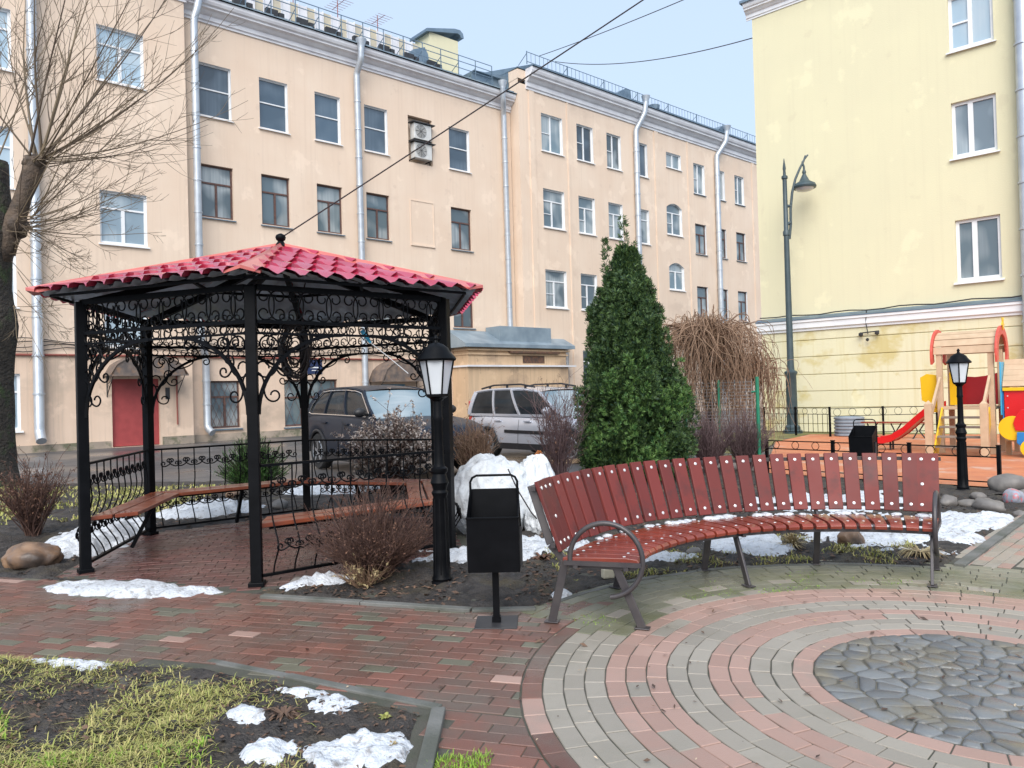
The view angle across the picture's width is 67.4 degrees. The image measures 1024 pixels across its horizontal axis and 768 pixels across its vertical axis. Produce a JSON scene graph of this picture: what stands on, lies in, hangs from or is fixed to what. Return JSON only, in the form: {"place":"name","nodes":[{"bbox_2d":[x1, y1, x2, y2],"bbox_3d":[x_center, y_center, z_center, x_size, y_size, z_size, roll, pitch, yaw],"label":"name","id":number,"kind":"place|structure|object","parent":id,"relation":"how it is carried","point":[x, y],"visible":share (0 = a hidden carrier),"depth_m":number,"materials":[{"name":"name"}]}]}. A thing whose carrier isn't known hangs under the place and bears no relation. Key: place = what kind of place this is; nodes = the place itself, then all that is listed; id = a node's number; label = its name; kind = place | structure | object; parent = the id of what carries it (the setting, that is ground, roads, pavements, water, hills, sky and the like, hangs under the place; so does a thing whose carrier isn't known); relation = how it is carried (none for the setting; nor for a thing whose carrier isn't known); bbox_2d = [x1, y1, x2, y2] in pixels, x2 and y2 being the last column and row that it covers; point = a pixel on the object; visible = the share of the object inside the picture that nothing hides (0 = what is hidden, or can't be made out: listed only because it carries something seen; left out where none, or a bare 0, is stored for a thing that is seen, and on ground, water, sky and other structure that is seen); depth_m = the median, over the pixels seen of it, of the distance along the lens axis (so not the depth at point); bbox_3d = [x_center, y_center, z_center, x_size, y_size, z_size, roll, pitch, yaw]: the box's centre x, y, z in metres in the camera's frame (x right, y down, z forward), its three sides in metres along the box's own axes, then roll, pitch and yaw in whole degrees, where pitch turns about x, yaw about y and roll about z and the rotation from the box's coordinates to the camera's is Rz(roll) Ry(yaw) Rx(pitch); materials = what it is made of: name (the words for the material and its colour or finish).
{"place":"outdoors","nodes":[
{"label":"outdoors","id":0,"kind":"place"},
{"bbox_2d":[0,658,416,767],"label":"lawn","id":1,"kind":"structure","parent":0,"point":[272,727],"depth_m":3.73,"materials":[{"name":"plant"}]},
{"bbox_2d":[26,658,110,671],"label":"snow patch","id":2,"kind":"object","parent":1,"relation":"on","point":[84,664],"visible":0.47,"depth_m":4.61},
{"bbox_2d":[0,652,315,767],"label":"dead grass","id":3,"kind":"structure","parent":1,"relation":"on","point":[101,740],"depth_m":3.65,"materials":[{"name":"plant"}]},
{"bbox_2d":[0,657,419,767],"bbox_3d":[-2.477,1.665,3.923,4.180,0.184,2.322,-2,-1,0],"label":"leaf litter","id":4,"kind":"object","parent":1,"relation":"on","point":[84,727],"visible":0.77,"depth_m":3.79,"materials":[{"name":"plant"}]},
{"bbox_2d":[225,703,265,724],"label":"snow patch","id":5,"kind":"object","parent":1,"relation":"on","point":[247,714],"visible":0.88,"depth_m":3.75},
{"bbox_2d":[239,737,299,765],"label":"snow patch","id":6,"kind":"object","parent":1,"relation":"on","point":[273,748],"visible":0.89,"depth_m":3.35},
{"bbox_2d":[274,687,357,713],"bbox_3d":[-1.039,1.658,4.053,0.752,0.112,0.346,-2,-1,43],"label":"snow patch","id":7,"kind":"object","parent":1,"relation":"on","point":[337,700],"visible":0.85,"depth_m":3.94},
{"bbox_2d":[303,728,413,767],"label":"snow patch","id":8,"kind":"object","parent":1,"relation":"on","point":[360,747],"visible":0.88,"depth_m":3.36,"materials":[{"name":"snow"}]},
{"bbox_2d":[261,0,755,142],"label":"sky","id":9,"kind":"structure","parent":0,"point":[716,84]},
{"bbox_2d":[17,408,1000,520],"bbox_3d":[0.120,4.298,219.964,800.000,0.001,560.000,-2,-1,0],"label":"ground","id":10,"kind":"structure","parent":0,"point":[68,459],"depth_m":20.69,"materials":[{"name":"soil"}]},
{"bbox_2d":[0,0,575,453],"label":"apartment building","id":11,"kind":"structure","parent":10,"relation":"on","point":[332,106],"depth_m":32.99,"materials":[{"name":"beige paint"}]},
{"bbox_2d":[0,9,13,71],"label":"window","id":12,"kind":"structure","parent":11,"relation":"in","point":[3,13],"depth_m":26.81,"materials":[{"name":"glass"}]},
{"bbox_2d":[0,127,14,189],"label":"window","id":13,"kind":"structure","parent":11,"relation":"in","point":[7,152],"depth_m":26.78,"materials":[{"name":"glass"}]},
{"bbox_2d":[96,25,145,90],"bbox_3d":[-14.882,-12.361,29.163,1.780,2.145,0.290,-1,-1,-41],"label":"window","id":14,"kind":"structure","parent":11,"relation":"in","point":[129,59],"depth_m":29.29,"materials":[{"name":"glass"}]},
{"bbox_2d":[99,190,149,248],"bbox_3d":[-14.710,-6.209,29.088,1.780,2.055,0.290,-1,-1,-41],"label":"window","id":15,"kind":"structure","parent":11,"relation":"in","point":[126,220],"depth_m":29.17,"materials":[{"name":"glass"}]},
{"bbox_2d":[111,379,159,446],"bbox_3d":[-14.326,1.072,29.214,1.680,2.530,0.085,-1,-1,-41],"label":"door","id":16,"kind":"structure","parent":11,"relation":"in","point":[127,425],"depth_m":29.05,"materials":[{"name":"metal"}]},
{"bbox_2d":[199,63,233,122],"bbox_3d":[-12.363,-12.098,31.906,1.500,2.265,0.290,-1,-1,-41],"label":"window","id":17,"kind":"structure","parent":11,"relation":"in","point":[214,87],"depth_m":32.01,"materials":[{"name":"glass"}]},
{"bbox_2d":[201,164,236,221],"bbox_3d":[-12.246,-7.910,31.855,1.500,2.265,0.290,-1,-1,-41],"label":"window","id":18,"kind":"structure","parent":11,"relation":"in","point":[216,182],"depth_m":31.95,"materials":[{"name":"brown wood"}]},
{"bbox_2d":[210,381,242,430],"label":"window","id":19,"kind":"structure","parent":11,"relation":"in","point":[224,413],"depth_m":31.85,"materials":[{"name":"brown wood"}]},
{"bbox_2d":[258,78,290,134],"bbox_3d":[-10.443,-12.131,33.599,1.440,2.265,0.290,-1,-1,-41],"label":"window","id":20,"kind":"structure","parent":11,"relation":"in","point":[272,95],"depth_m":33.70,"materials":[{"name":"glass"}]},
{"bbox_2d":[261,174,292,228],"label":"window","id":21,"kind":"structure","parent":11,"relation":"in","point":[275,190],"depth_m":33.62,"materials":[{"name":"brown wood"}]},
{"bbox_2d":[284,379,335,428],"bbox_3d":[-8.977,0.868,34.358,2.710,2.135,0.290,-1,-1,-41],"label":"window","id":22,"kind":"structure","parent":11,"relation":"in","point":[292,408],"depth_m":33.96,"materials":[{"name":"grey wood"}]},
{"bbox_2d":[314,92,342,145],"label":"window","id":23,"kind":"structure","parent":11,"relation":"in","point":[326,107],"depth_m":35.43,"materials":[{"name":"glass"}]},
{"bbox_2d":[317,184,345,235],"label":"window","id":24,"kind":"structure","parent":11,"relation":"in","point":[329,220],"depth_m":35.34,"materials":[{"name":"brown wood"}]},
{"bbox_2d":[364,105,389,155],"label":"window","id":25,"kind":"structure","parent":11,"relation":"in","point":[374,118],"depth_m":37.12,"materials":[{"name":"glass"}]},
{"bbox_2d":[366,193,392,241],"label":"window","id":26,"kind":"structure","parent":11,"relation":"in","point":[377,205],"depth_m":37.04,"materials":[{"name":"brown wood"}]},
{"bbox_2d":[408,120,434,142],"bbox_3d":[-4.600,-12.620,38.657,1.370,0.890,0.650,-1,-1,-41],"label":"air conditioner","id":27,"kind":"object","parent":11,"relation":"attached to","point":[420,131],"visible":0.97,"depth_m":38.39,"materials":[{"name":"metal"}]},
{"bbox_2d":[408,139,435,163],"bbox_3d":[-4.573,-11.661,38.645,1.370,0.890,0.650,-1,-1,-41],"label":"air conditioner","id":28,"kind":"object","parent":11,"relation":"attached to","point":[423,153],"visible":0.94,"depth_m":38.42,"materials":[{"name":"metal"}]},
{"bbox_2d":[410,199,435,247],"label":"blind window","id":29,"kind":"structure","parent":11,"relation":"in","point":[421,212],"depth_m":38.59,"materials":[{"name":"beige paint"}]},
{"bbox_2d":[449,128,471,173],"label":"window","id":30,"kind":"structure","parent":11,"relation":"in","point":[458,139],"depth_m":40.47,"materials":[{"name":"glass"}]},
{"bbox_2d":[451,207,473,252],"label":"window","id":31,"kind":"structure","parent":11,"relation":"in","point":[460,218],"depth_m":40.40,"materials":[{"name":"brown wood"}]},
{"bbox_2d":[208,659,441,709],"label":"kerb","id":32,"kind":"structure","parent":10,"relation":"on","point":[368,692],"depth_m":4.21,"materials":[{"name":"concrete"}]},
{"bbox_2d":[308,385,486,468],"bbox_3d":[-2.687,0.947,16.881,2.458,1.870,5.348,-1,-1,-37],"label":"parked car","id":33,"kind":"object","parent":10,"relation":"on","point":[338,410],"visible":0.5,"depth_m":16.50,"materials":[{"name":"grey paint"}]},
{"bbox_2d":[260,593,535,612],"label":"kerb","id":34,"kind":"structure","parent":10,"relation":"on","point":[465,609],"depth_m":5.77,"materials":[{"name":"concrete"}]},
{"bbox_2d":[416,707,445,767],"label":"kerb","id":35,"kind":"structure","parent":10,"relation":"on","point":[430,746],"depth_m":3.46,"materials":[{"name":"concrete"}]},
{"bbox_2d":[0,467,1003,520],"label":"planting bed","id":36,"kind":"object","parent":10,"relation":"on","point":[70,511],"visible":0.15,"depth_m":11.83,"materials":[{"name":"soil"}]},
{"bbox_2d":[0,484,230,525],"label":"dead grass","id":37,"kind":"structure","parent":36,"relation":"on","point":[109,497],"depth_m":12.42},
{"bbox_2d":[0,0,253,486],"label":"pollarded tree","id":38,"kind":"object","parent":36,"relation":"on","point":[15,226],"visible":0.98,"depth_m":14.94,"materials":[{"name":"brown plant"}]},
{"bbox_2d":[156,498,265,519],"bbox_3d":[-4.242,1.716,10.748,1.649,0.215,1.252,-1,-1,-38],"label":"snow patch","id":39,"kind":"object","parent":36,"relation":"on","point":[201,510],"visible":0.69,"depth_m":10.39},
{"bbox_2d":[213,434,290,483],"bbox_3d":[-4.484,1.338,13.364,1.357,1.070,1.386,-1,-1,-44],"label":"dwarf pine","id":40,"kind":"object","parent":36,"relation":"on","point":[233,473],"visible":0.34,"depth_m":13.18,"materials":[{"name":"green plant"}]},
{"bbox_2d":[330,387,431,494],"bbox_3d":[-1.917,0.901,12.254,1.731,1.701,1.680,-2,-1,30],"label":"blossom shrub","id":41,"kind":"object","parent":36,"relation":"on","point":[397,430],"visible":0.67,"depth_m":12.02,"materials":[{"name":"plant"}]},
{"bbox_2d":[453,403,504,468],"bbox_3d":[-0.561,1.004,11.928,1.022,1.429,0.998,-2,-1,33],"label":"bare shrub","id":42,"kind":"object","parent":36,"relation":"on","point":[472,446],"visible":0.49,"depth_m":11.92,"materials":[{"name":"brown plant"}]},
{"bbox_2d":[517,364,598,474],"bbox_3d":[0.671,0.675,12.282,1.246,2.017,1.208,-2,-1,41],"label":"bare shrub","id":43,"kind":"object","parent":36,"relation":"on","point":[558,453],"visible":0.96,"depth_m":12.22,"materials":[{"name":"brown plant"}]},
{"bbox_2d":[571,214,701,483],"bbox_3d":[2.113,-0.608,13.161,2.228,4.725,2.439,-2,-1,0],"label":"thuja","id":44,"kind":"object","parent":36,"relation":"on","point":[641,403],"visible":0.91,"depth_m":12.64,"materials":[{"name":"green plant"}]},
{"bbox_2d":[686,401,742,470],"bbox_3d":[3.589,0.972,14.010,1.325,1.356,1.136,-2,-1,0],"label":"bare shrub","id":45,"kind":"object","parent":36,"relation":"on","point":[716,446],"visible":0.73,"depth_m":13.87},
{"bbox_2d":[716,402,775,469],"bbox_3d":[4.334,0.979,14.191,1.254,1.294,1.158,-1,-1,-39],"label":"bare shrub","id":46,"kind":"object","parent":36,"relation":"on","point":[746,444],"visible":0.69,"depth_m":13.94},
{"bbox_2d":[848,419,877,480],"bbox_3d":[5.553,1.075,12.135,0.384,1.038,0.328,-2,-1,40],"label":"litter bin","id":47,"kind":"object","parent":36,"relation":"on","point":[862,438],"visible":0.62,"depth_m":12.09,"materials":[{"name":"metal"}]},
{"bbox_2d":[946,349,971,489],"bbox_3d":[6.419,0.523,10.988,0.330,2.065,0.330,-2,-1,0],"label":"garden lamp","id":48,"kind":"object","parent":36,"relation":"on","point":[958,362],"visible":0.94,"depth_m":10.93,"materials":[{"name":"black metal"}]},
{"bbox_2d":[987,473,1023,494],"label":"boulder","id":49,"kind":"object","parent":36,"relation":"on","point":[1001,482],"visible":0.72,"depth_m":10.60,"materials":[{"name":"stone"}]},
{"bbox_2d":[0,494,1023,606],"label":"planting bed","id":50,"kind":"object","parent":10,"relation":"on","point":[471,586],"visible":0.23,"depth_m":6.80,"materials":[{"name":"soil"}]},
{"bbox_2d":[1,542,63,569],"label":"boulder","id":51,"kind":"object","parent":50,"relation":"on","point":[23,555],"visible":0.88,"depth_m":7.46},
{"bbox_2d":[0,442,76,536],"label":"bare shrub","id":52,"kind":"object","parent":50,"relation":"on","point":[29,503],"visible":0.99,"depth_m":8.97,"materials":[{"name":"brown plant"}]},
{"bbox_2d":[45,517,156,558],"bbox_3d":[-4.767,1.756,8.984,1.200,0.245,2.790,-2,-1,0],"label":"snow patch","id":53,"kind":"object","parent":50,"relation":"on","point":[67,543],"visible":0.49,"depth_m":8.54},
{"bbox_2d":[279,570,349,591],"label":"snow patch","id":54,"kind":"object","parent":50,"relation":"on","point":[318,578],"visible":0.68,"depth_m":6.46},
{"bbox_2d":[283,473,432,577],"bbox_3d":[-1.251,1.210,6.648,1.385,0.918,1.369,-2,-1,0],"label":"bare shrub","id":55,"kind":"object","parent":50,"relation":"on","point":[373,541],"visible":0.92,"depth_m":6.56,"materials":[{"name":"brown plant"}]},
{"bbox_2d":[332,548,392,587],"bbox_3d":[-1.230,1.531,6.350,0.524,0.344,0.480,-2,-1,40],"label":"bare shrub","id":56,"kind":"object","parent":50,"relation":"on","point":[359,578],"visible":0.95,"depth_m":6.32,"materials":[{"name":"plant"}]},
{"bbox_2d":[416,335,455,585],"bbox_3d":[-0.608,0.642,6.394,0.337,2.106,0.337,-2,-1,0],"label":"garden lamp","id":57,"kind":"object","parent":50,"relation":"on","point":[435,359],"visible":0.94,"depth_m":6.33,"materials":[{"name":"black metal"}]},
{"bbox_2d":[412,535,588,563],"bbox_3d":[0.111,1.627,7.475,2.130,0.194,1.170,-2,-1,0],"label":"snow patch","id":58,"kind":"object","parent":50,"relation":"on","point":[533,544],"visible":0.2,"depth_m":7.31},
{"bbox_2d":[454,453,554,534],"bbox_3d":[-0.083,1.261,8.788,1.428,0.947,0.983,-2,-1,0],"label":"wrapped shrub","id":59,"kind":"object","parent":50,"relation":"on","point":[530,470],"visible":0.38,"depth_m":8.53,"materials":[{"name":"white fabric"}]},
{"bbox_2d":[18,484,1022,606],"bbox_3d":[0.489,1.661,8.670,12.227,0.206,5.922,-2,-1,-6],"label":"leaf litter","id":60,"kind":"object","parent":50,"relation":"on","point":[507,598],"visible":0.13,"depth_m":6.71,"materials":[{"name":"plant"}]},
{"bbox_2d":[544,533,915,580],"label":"dead grass","id":61,"kind":"structure","parent":50,"relation":"on","point":[879,551],"depth_m":6.93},
{"bbox_2d":[703,534,796,556],"bbox_3d":[2.303,1.560,7.554,0.960,0.154,1.080,-2,-1,0],"label":"snow patch","id":62,"kind":"object","parent":50,"relation":"on","point":[764,544],"visible":0.5,"depth_m":7.36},
{"bbox_2d":[743,490,902,512],"bbox_3d":[4.271,1.522,9.958,3.250,0.165,1.900,-2,-1,0],"label":"snow patch","id":63,"kind":"object","parent":50,"relation":"on","point":[844,500],"visible":0.18,"depth_m":9.71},
{"bbox_2d":[797,512,988,554],"bbox_3d":[3.980,1.518,7.965,2.340,0.208,2.250,-2,-1,0],"label":"snow patch","id":64,"kind":"object","parent":50,"relation":"on","point":[960,532],"visible":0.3,"depth_m":7.58,"materials":[{"name":"snow"}]},
{"bbox_2d":[920,510,1013,529],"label":"snow patch","id":65,"kind":"object","parent":50,"relation":"on","point":[993,520],"visible":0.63,"depth_m":8.51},
{"bbox_2d":[971,497,1005,512],"bbox_3d":[5.776,1.480,9.309,0.287,0.192,0.478,-1,-1,-13],"label":"boulder","id":66,"kind":"object","parent":50,"relation":"on","point":[985,503],"visible":0.77,"depth_m":9.21,"materials":[{"name":"stone"}]},
{"bbox_2d":[20,516,1023,767],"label":"paving joints","id":67,"kind":"object","parent":10,"relation":"on","point":[420,726],"visible":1,"depth_m":4.30,"materials":[{"name":"concrete"}]},
{"bbox_2d":[467,383,581,458],"bbox_3d":[1.027,0.883,18.888,2.323,1.838,4.754,-1,-1,-40],"label":"parked car","id":68,"kind":"object","parent":10,"relation":"on","point":[518,422],"visible":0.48,"depth_m":18.75,"materials":[{"name":"silver metal"}]},
{"bbox_2d":[486,51,763,411],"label":"apartment building","id":69,"kind":"structure","parent":10,"relation":"on","point":[590,163],"depth_m":47.62,"materials":[{"name":"beige paint"}]},
{"bbox_2d":[541,114,564,156],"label":"window","id":70,"kind":"structure","parent":69,"relation":"in","point":[550,126],"depth_m":44.07,"materials":[{"name":"glass"}]},
{"bbox_2d":[543,189,565,230],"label":"window","id":71,"kind":"structure","parent":69,"relation":"in","point":[552,200],"depth_m":44.01,"materials":[{"name":"glass"}]},
{"bbox_2d":[545,270,568,309],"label":"window","id":72,"kind":"structure","parent":69,"relation":"in","point":[555,280],"depth_m":43.95,"materials":[{"name":"glass"}]},
{"bbox_2d":[576,124,595,164],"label":"window","id":73,"kind":"structure","parent":69,"relation":"in","point":[584,144],"depth_m":45.90,"materials":[{"name":"glass"}]},
{"bbox_2d":[578,196,594,235],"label":"window","id":74,"kind":"structure","parent":69,"relation":"in","point":[586,212],"depth_m":45.83,"materials":[{"name":"glass"}]},
{"bbox_2d":[581,274,595,310],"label":"window","id":75,"kind":"structure","parent":69,"relation":"in","point":[588,282],"depth_m":45.71,"materials":[{"name":"white paint"}]},
{"bbox_2d":[606,133,622,171],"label":"window","id":76,"kind":"structure","parent":69,"relation":"in","point":[613,157],"depth_m":47.61,"materials":[{"name":"glass"}]},
{"bbox_2d":[608,203,623,240],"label":"window","id":77,"kind":"structure","parent":69,"relation":"in","point":[614,209],"depth_m":47.51,"materials":[{"name":"glass"}]},
{"bbox_2d":[667,204,683,237],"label":"window","id":78,"kind":"structure","parent":69,"relation":"in","point":[673,213],"depth_m":51.51,"materials":[{"name":"white paint"}]},
{"bbox_2d":[669,263,686,291],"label":"window","id":79,"kind":"structure","parent":69,"relation":"in","point":[675,271],"depth_m":51.51,"materials":[{"name":"glass"}]},
{"bbox_2d":[686,379,752,456],"bbox_3d":[4.136,0.798,15.414,1.472,1.750,0.051,-2,-1,42],"label":"wire trellis","id":80,"kind":"object","parent":10,"relation":"on","point":[718,393],"visible":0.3,"depth_m":15.37,"materials":[{"name":"green paint"}]},
{"bbox_2d":[662,304,812,461],"bbox_3d":[4.236,0.055,15.807,3.343,3.352,3.266,-1,-1,-41],"label":"weeping tree","id":81,"kind":"object","parent":10,"relation":"on","point":[704,339],"visible":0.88,"depth_m":15.57,"materials":[{"name":"brown plant"}]},
{"bbox_2d":[561,563,919,601],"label":"kerb","id":82,"kind":"structure","parent":10,"relation":"on","point":[700,570],"depth_m":6.62,"materials":[{"name":"concrete"}]},
{"bbox_2d":[739,0,1023,433],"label":"apartment building","id":83,"kind":"structure","parent":10,"relation":"on","point":[900,123],"depth_m":24.65,"materials":[{"name":"yellow paint"}]},
{"bbox_2d":[946,0,996,54],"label":"window","id":84,"kind":"structure","parent":83,"relation":"in","point":[970,21],"depth_m":23.11,"materials":[{"name":"glass"}]},
{"bbox_2d":[949,94,1000,160],"bbox_3d":[13.846,-7.677,23.009,1.320,1.765,0.270,-2,-1,43],"label":"window","id":85,"kind":"structure","parent":83,"relation":"in","point":[974,121],"depth_m":23.07,"materials":[{"name":"glass"}]},
{"bbox_2d":[954,214,1004,284],"bbox_3d":[13.949,-4.003,22.964,1.320,1.955,0.270,-2,-1,43],"label":"window","id":86,"kind":"structure","parent":83,"relation":"in","point":[978,240],"depth_m":23.03,"materials":[{"name":"glass"}]},
{"bbox_2d":[764,438,1001,482],"bbox_3d":[5.880,1.266,12.615,0.060,0.650,3.806,-1,-1,-41],"label":"ring fence","id":87,"kind":"object","parent":10,"relation":"on","point":[997,457],"visible":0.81,"depth_m":12.14,"materials":[{"name":"black metal"}]},
{"bbox_2d":[814,634,1023,755],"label":"stone setts","id":88,"kind":"structure","parent":10,"relation":"on","point":[889,693],"depth_m":3.99,"materials":[{"name":"stone"}]},
{"bbox_2d":[814,635,1023,755],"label":"sett joints","id":89,"kind":"object","parent":88,"relation":"on","point":[943,686],"visible":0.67,"depth_m":3.98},
{"bbox_2d":[954,515,1023,566],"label":"kerb","id":90,"kind":"structure","parent":10,"relation":"on","point":[981,549],"depth_m":7.29,"materials":[{"name":"concrete"}]},
{"bbox_2d":[0,515,1023,767],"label":"brick paving","id":91,"kind":"structure","parent":0,"point":[764,627],"depth_m":4.89,"materials":[{"name":"brick"}]},
{"bbox_2d":[43,579,222,598],"bbox_3d":[-3.261,1.726,6.505,1.918,0.091,0.580,-2,-1,17],"label":"snow patch","id":92,"kind":"object","parent":91,"relation":"on","point":[138,588],"visible":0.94,"depth_m":6.39,"materials":[{"name":"snow"}]},
{"bbox_2d":[25,233,482,587],"bbox_3d":[-2.530,0.050,8.531,4.535,3.450,4.798,-2,-1,0],"label":"gazebo","id":93,"kind":"object","parent":91,"relation":"on","point":[252,291],"visible":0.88,"depth_m":7.53,"materials":[{"name":"black metal"}]},
{"bbox_2d":[277,283,312,382],"bbox_3d":[-2.296,-0.546,8.133,0.352,1.068,0.164,-2,-1,0],"label":"hanging lantern","id":94,"kind":"object","parent":93,"relation":"hanging from","point":[300,374],"visible":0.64,"depth_m":8.08,"materials":[{"name":"black"}]},
{"bbox_2d":[284,0,643,235],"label":"overhead wire","id":95,"kind":"object","parent":93,"relation":"attached to","point":[465,117],"visible":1,"depth_m":8.28,"materials":[{"name":"black"}]},
{"bbox_2d":[434,747,493,767],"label":"fresh grass","id":96,"kind":"structure","parent":91,"relation":"on","point":[461,760],"depth_m":3.28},
{"bbox_2d":[465,474,522,629],"bbox_3d":[-0.120,1.149,5.278,0.384,1.038,0.328,-2,-1,2],"label":"litter bin","id":97,"kind":"object","parent":91,"relation":"on","point":[493,532],"visible":0.91,"depth_m":5.16,"materials":[{"name":"metal"}]},
{"bbox_2d":[527,453,941,629],"bbox_3d":[1.813,1.115,6.100,3.731,0.978,1.416,-1,-1,-20],"label":"curved bench","id":98,"kind":"object","parent":91,"relation":"on","point":[569,508],"visible":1,"depth_m":6.32,"materials":[{"name":"red"}]},
{"bbox_2d":[595,511,929,539],"bbox_3d":[1.992,1.134,6.357,2.904,0.048,0.642,-1,-1,-12],"label":"snow remnant","id":99,"kind":"object","parent":98,"relation":"on","point":[846,513],"visible":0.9,"depth_m":6.51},
{"bbox_2d":[688,430,968,458],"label":"grass verge","id":100,"kind":"object","parent":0,"point":[787,436],"depth_m":24.26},
{"bbox_2d":[781,154,816,433],"bbox_3d":[9.583,-3.014,25.639,1.360,9.316,0.748,-2,-1,0],"label":"street lamp","id":101,"kind":"object","parent":100,"relation":"on","point":[804,184],"visible":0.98,"depth_m":25.56,"materials":[{"name":"metal"}]},
{"bbox_2d":[769,434,1023,486],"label":"playground surface","id":102,"kind":"object","parent":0,"point":[981,469],"visible":0.5,"depth_m":16.27,"materials":[{"name":"orange rubber"}]},
{"bbox_2d":[834,416,864,436],"bbox_3d":[10.376,1.298,23.626,0.880,0.593,0.874,-2,-1,0],"label":"ribbed planter","id":103,"kind":"object","parent":102,"relation":"on","point":[843,425],"visible":0.68,"depth_m":23.32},
{"bbox_2d":[998,409,1023,454],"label":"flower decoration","id":104,"kind":"object","parent":102,"relation":"on","point":[1010,427],"visible":1,"depth_m":15.72,"materials":[{"name":"yellow plastic"}]},
{"bbox_2d":[878,317,1008,457],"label":"play house","id":105,"kind":"structure","parent":0,"point":[983,392],"depth_m":17.09,"materials":[{"name":"beige wood"}]},
{"bbox_2d":[999,359,1023,454],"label":"play house","id":106,"kind":"structure","parent":0,"point":[1011,372],"depth_m":16.27,"materials":[{"name":"red"}]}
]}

